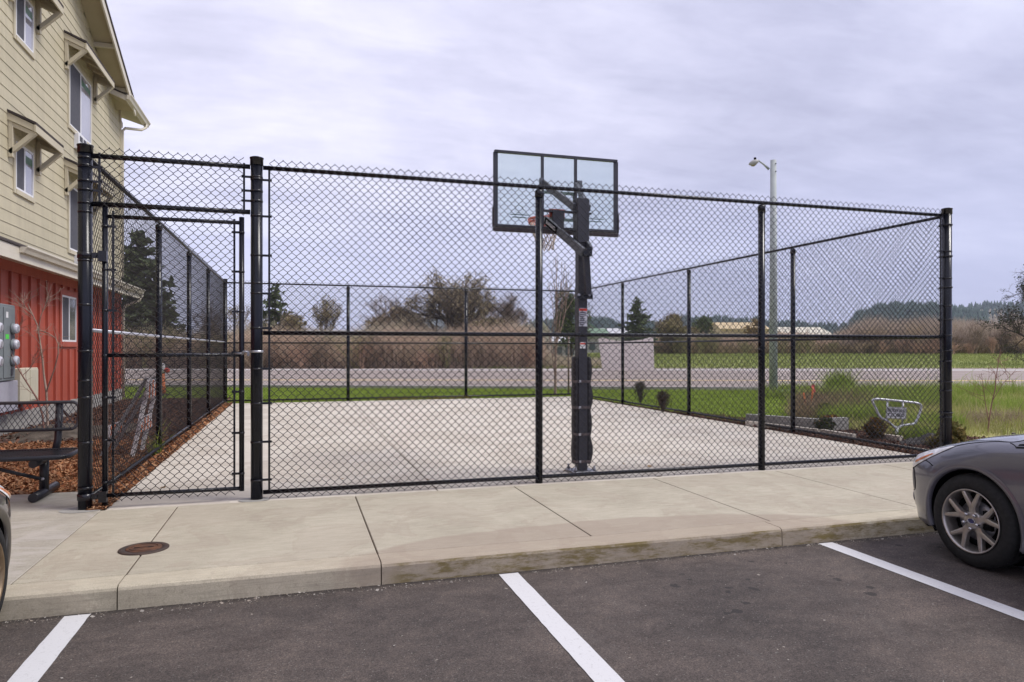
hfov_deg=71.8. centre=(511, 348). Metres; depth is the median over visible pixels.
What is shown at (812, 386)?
marker stake
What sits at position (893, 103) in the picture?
sky
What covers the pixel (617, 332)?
house
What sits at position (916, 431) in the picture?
lush grass
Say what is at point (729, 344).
thicket
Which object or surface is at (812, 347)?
dry grass fringe
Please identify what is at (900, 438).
bed edging
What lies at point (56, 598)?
kerb
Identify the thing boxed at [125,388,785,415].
lawn
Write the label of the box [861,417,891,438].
shrub
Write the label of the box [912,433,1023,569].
parked car
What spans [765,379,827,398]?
lush grass
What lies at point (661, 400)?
conifer shrub
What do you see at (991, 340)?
thicket bushes
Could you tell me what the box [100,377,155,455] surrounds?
traffic barricade
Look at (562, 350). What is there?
house
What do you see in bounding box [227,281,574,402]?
chain link fence
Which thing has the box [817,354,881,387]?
lush grass
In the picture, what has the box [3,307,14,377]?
door
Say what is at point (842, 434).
bed edging
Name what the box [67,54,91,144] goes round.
window
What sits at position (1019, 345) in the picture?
thicket bushes
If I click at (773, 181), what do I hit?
street lamp
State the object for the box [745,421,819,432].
bed edging
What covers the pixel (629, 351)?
pale panel wall
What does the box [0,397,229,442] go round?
mulch chips
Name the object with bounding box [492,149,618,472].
basketball hoop
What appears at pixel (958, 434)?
shrub
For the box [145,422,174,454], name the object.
fence weeds
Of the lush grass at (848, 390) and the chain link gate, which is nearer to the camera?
the chain link gate
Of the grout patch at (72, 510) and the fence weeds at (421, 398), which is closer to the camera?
the grout patch at (72, 510)
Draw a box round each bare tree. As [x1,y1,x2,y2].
[202,304,250,335]
[308,295,342,330]
[355,292,402,324]
[482,292,532,325]
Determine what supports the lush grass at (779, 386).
on the lawn at (544, 396)
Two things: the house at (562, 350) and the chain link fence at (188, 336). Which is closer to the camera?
the chain link fence at (188, 336)
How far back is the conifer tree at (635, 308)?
91.43 m
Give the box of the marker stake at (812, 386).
[803,385,814,399]
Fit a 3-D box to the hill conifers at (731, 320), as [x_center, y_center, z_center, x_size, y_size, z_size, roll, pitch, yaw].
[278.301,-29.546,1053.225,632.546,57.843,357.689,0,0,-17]
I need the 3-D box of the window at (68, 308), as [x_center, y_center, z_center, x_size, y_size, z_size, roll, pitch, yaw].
[-10.011,-0.665,15.977,0.038,1.250,1.270,0,0,-17]
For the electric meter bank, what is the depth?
12.00 m
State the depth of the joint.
5.79 m
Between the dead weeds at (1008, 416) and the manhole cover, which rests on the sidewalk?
the manhole cover
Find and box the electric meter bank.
[0,303,19,381]
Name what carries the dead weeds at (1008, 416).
on the rough grass at (994, 427)
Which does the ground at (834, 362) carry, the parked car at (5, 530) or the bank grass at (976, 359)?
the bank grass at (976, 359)
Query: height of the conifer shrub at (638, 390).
0.720 m
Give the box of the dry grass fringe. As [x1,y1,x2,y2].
[654,341,1016,353]
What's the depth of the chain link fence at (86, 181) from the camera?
7.84 m
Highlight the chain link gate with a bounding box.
[77,207,249,507]
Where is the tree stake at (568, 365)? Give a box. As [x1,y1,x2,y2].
[568,338,568,389]
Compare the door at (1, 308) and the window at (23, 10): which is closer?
the door at (1, 308)
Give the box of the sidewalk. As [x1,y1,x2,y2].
[12,463,916,584]
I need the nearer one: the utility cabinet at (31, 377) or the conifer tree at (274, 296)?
the utility cabinet at (31, 377)
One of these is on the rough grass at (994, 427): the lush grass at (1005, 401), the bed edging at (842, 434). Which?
the lush grass at (1005, 401)
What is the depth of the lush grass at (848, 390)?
20.03 m
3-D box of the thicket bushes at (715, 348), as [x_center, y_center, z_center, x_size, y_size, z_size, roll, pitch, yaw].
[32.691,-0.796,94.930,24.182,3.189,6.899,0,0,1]
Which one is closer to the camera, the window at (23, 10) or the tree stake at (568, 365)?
the window at (23, 10)
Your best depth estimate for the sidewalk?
6.31 m
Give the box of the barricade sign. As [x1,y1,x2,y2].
[871,398,921,434]
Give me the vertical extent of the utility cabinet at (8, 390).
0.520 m
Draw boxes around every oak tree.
[391,266,521,331]
[975,264,1023,361]
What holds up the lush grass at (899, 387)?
on the rough grass at (994, 427)
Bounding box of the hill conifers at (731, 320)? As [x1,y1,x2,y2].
[522,313,839,337]
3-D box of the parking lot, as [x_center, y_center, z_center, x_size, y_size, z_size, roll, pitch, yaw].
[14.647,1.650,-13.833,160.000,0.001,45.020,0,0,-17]
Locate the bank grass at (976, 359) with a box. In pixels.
[472,351,1023,368]
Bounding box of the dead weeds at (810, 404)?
[767,379,890,417]
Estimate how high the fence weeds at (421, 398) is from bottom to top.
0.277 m
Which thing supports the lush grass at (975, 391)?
on the rough grass at (994, 427)
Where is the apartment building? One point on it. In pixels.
(65, 87)
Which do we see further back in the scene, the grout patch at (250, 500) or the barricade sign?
the barricade sign
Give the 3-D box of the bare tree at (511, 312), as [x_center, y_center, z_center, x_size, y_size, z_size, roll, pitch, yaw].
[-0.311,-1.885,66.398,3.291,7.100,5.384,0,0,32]
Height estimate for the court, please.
0.196 m
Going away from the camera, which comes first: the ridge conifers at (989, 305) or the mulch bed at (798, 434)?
the mulch bed at (798, 434)
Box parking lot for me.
[0,531,1023,681]
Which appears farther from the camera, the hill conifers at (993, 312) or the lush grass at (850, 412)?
the hill conifers at (993, 312)
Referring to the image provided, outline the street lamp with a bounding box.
[749,157,777,390]
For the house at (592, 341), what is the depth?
124.00 m
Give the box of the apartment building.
[0,0,150,435]
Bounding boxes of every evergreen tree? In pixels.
[553,290,591,357]
[691,315,718,337]
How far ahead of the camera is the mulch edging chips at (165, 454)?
9.21 m
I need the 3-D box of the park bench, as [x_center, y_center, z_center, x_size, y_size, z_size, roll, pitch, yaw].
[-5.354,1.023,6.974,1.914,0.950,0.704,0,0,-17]
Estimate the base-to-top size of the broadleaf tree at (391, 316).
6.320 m
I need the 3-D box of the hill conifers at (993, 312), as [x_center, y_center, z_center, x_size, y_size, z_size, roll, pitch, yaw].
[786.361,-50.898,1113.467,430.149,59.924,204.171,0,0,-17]
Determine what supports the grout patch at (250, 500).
on the court
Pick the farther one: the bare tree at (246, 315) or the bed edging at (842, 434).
the bare tree at (246, 315)
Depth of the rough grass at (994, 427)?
13.56 m
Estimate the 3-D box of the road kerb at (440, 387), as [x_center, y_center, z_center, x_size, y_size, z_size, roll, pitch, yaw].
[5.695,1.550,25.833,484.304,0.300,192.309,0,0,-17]
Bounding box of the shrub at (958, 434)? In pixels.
[930,421,968,444]
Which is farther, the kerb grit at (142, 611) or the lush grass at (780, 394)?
the lush grass at (780, 394)
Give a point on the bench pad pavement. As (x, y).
(43, 527)
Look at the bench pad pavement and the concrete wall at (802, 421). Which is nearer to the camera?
the bench pad pavement
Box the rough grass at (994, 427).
[782,377,1023,436]
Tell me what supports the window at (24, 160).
in the apartment building
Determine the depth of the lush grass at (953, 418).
13.43 m
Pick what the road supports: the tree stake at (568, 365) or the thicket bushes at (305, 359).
the thicket bushes at (305, 359)
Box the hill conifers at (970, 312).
[827,299,989,334]
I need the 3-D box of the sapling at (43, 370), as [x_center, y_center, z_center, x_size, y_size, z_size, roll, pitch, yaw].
[-8.184,0.214,12.237,1.075,2.803,0.734,0,0,35]
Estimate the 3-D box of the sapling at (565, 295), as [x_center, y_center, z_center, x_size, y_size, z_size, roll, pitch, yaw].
[1.659,-0.763,22.772,1.243,4.675,0.710,0,0,-40]
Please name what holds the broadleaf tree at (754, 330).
on the ground at (834, 362)
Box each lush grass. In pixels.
[765,379,817,389]
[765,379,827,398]
[789,372,883,396]
[814,391,893,422]
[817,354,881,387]
[826,384,937,410]
[845,374,952,396]
[868,382,976,407]
[888,416,939,438]
[904,405,969,426]
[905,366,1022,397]
[952,385,1023,413]
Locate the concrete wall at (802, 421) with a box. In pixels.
[746,414,848,429]
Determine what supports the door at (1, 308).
in the electric meter bank
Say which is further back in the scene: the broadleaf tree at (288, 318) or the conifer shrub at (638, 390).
the broadleaf tree at (288, 318)
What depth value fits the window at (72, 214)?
16.17 m
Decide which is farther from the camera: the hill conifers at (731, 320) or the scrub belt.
the hill conifers at (731, 320)
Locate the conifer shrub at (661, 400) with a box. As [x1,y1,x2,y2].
[655,390,671,411]
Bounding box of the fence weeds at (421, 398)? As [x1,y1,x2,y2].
[377,394,471,399]
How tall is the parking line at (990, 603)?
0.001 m
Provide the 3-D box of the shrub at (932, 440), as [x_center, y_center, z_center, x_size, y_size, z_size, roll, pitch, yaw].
[6.454,1.412,10.787,0.278,0.227,0.314,0,0,8]
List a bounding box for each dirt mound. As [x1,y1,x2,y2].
[1,423,100,443]
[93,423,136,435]
[899,433,933,445]
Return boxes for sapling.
[5,282,65,426]
[8,310,49,427]
[544,251,574,393]
[955,349,1020,431]
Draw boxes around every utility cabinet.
[0,380,17,412]
[15,367,37,400]
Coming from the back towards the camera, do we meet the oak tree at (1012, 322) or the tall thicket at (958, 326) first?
the tall thicket at (958, 326)
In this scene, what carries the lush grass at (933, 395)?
on the rough grass at (994, 427)
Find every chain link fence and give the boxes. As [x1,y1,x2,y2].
[76,143,952,509]
[77,158,226,493]
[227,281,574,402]
[587,212,952,452]
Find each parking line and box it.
[7,614,89,681]
[499,573,624,681]
[819,542,1023,619]
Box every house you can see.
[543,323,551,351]
[548,337,574,357]
[587,328,608,352]
[607,328,626,340]
[708,322,768,333]
[777,327,832,334]
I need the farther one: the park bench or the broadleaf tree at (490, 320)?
the broadleaf tree at (490, 320)
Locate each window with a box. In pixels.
[13,0,34,59]
[13,135,34,203]
[59,289,77,346]
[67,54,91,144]
[67,180,77,254]
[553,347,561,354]
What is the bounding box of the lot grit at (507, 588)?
[60,537,1005,677]
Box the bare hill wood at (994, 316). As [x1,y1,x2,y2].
[980,309,1023,323]
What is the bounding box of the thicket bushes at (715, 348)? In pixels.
[666,332,838,353]
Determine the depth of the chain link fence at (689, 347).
12.61 m
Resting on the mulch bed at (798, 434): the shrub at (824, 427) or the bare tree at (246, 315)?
the shrub at (824, 427)
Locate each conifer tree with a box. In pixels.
[122,229,184,337]
[250,285,293,330]
[617,296,660,351]
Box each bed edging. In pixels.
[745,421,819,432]
[820,429,855,437]
[882,434,902,441]
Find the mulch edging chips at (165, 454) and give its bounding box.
[87,402,231,509]
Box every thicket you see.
[125,318,553,367]
[653,329,854,352]
[831,314,1023,353]
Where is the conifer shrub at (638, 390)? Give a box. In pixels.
[632,381,648,401]
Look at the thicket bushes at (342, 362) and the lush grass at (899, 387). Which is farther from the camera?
the thicket bushes at (342, 362)
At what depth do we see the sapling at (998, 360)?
12.57 m
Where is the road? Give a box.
[125,368,1023,387]
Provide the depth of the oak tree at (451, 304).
62.65 m
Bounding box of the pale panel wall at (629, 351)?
[598,337,653,369]
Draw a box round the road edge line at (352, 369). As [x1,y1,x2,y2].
[126,369,489,369]
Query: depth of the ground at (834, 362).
65.76 m
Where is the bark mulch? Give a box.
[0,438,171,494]
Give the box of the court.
[107,396,915,509]
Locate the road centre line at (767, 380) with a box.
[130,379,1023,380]
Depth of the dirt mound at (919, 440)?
11.10 m
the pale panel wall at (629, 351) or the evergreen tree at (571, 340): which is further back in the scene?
the evergreen tree at (571, 340)
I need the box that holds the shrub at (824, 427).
[813,415,836,429]
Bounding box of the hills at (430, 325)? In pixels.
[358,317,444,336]
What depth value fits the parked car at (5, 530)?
4.21 m
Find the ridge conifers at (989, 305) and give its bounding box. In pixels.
[958,300,1023,311]
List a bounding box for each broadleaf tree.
[274,309,307,330]
[363,299,418,331]
[456,308,509,331]
[653,310,700,352]
[743,318,757,333]
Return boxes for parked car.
[0,485,11,610]
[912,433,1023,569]
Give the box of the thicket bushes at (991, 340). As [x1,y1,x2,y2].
[878,337,1021,354]
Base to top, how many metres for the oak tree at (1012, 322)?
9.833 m
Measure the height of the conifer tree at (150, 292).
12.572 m
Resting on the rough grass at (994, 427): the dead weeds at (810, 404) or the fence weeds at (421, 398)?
the dead weeds at (810, 404)
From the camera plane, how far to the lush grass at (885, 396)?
17.46 m
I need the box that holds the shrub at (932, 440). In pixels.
[922,435,937,446]
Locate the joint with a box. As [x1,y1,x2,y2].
[11,490,586,585]
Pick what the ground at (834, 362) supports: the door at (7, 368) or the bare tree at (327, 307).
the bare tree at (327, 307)
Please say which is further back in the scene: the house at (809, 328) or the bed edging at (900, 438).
the house at (809, 328)
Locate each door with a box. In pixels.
[0,306,2,378]
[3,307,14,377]
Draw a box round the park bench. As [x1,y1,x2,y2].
[0,400,77,502]
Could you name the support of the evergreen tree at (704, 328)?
on the ground at (834, 362)
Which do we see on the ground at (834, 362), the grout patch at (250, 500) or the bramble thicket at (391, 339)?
the bramble thicket at (391, 339)
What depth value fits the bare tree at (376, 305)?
68.68 m
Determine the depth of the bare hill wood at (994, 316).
1095.43 m
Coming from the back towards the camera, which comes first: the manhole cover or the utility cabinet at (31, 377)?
the utility cabinet at (31, 377)
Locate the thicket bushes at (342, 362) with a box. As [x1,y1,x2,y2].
[125,342,477,368]
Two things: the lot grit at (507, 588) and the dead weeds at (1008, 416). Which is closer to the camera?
the lot grit at (507, 588)
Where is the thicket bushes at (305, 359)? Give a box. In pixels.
[127,337,534,368]
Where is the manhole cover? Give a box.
[118,542,169,555]
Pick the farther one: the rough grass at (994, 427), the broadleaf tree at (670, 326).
the broadleaf tree at (670, 326)
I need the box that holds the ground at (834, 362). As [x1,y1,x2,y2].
[125,353,1023,486]
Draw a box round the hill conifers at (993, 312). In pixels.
[982,306,1023,322]
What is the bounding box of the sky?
[106,0,1023,333]
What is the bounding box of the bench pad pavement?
[7,492,101,584]
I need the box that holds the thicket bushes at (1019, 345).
[851,324,1023,353]
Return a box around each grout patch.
[59,507,100,512]
[238,497,269,501]
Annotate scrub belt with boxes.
[125,314,553,351]
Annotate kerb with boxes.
[0,509,934,620]
[125,384,757,390]
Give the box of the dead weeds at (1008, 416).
[952,403,1023,426]
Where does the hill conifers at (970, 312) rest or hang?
on the hills
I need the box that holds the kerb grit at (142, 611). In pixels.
[0,531,937,626]
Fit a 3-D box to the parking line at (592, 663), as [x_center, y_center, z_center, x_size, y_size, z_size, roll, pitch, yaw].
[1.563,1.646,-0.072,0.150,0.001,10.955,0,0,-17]

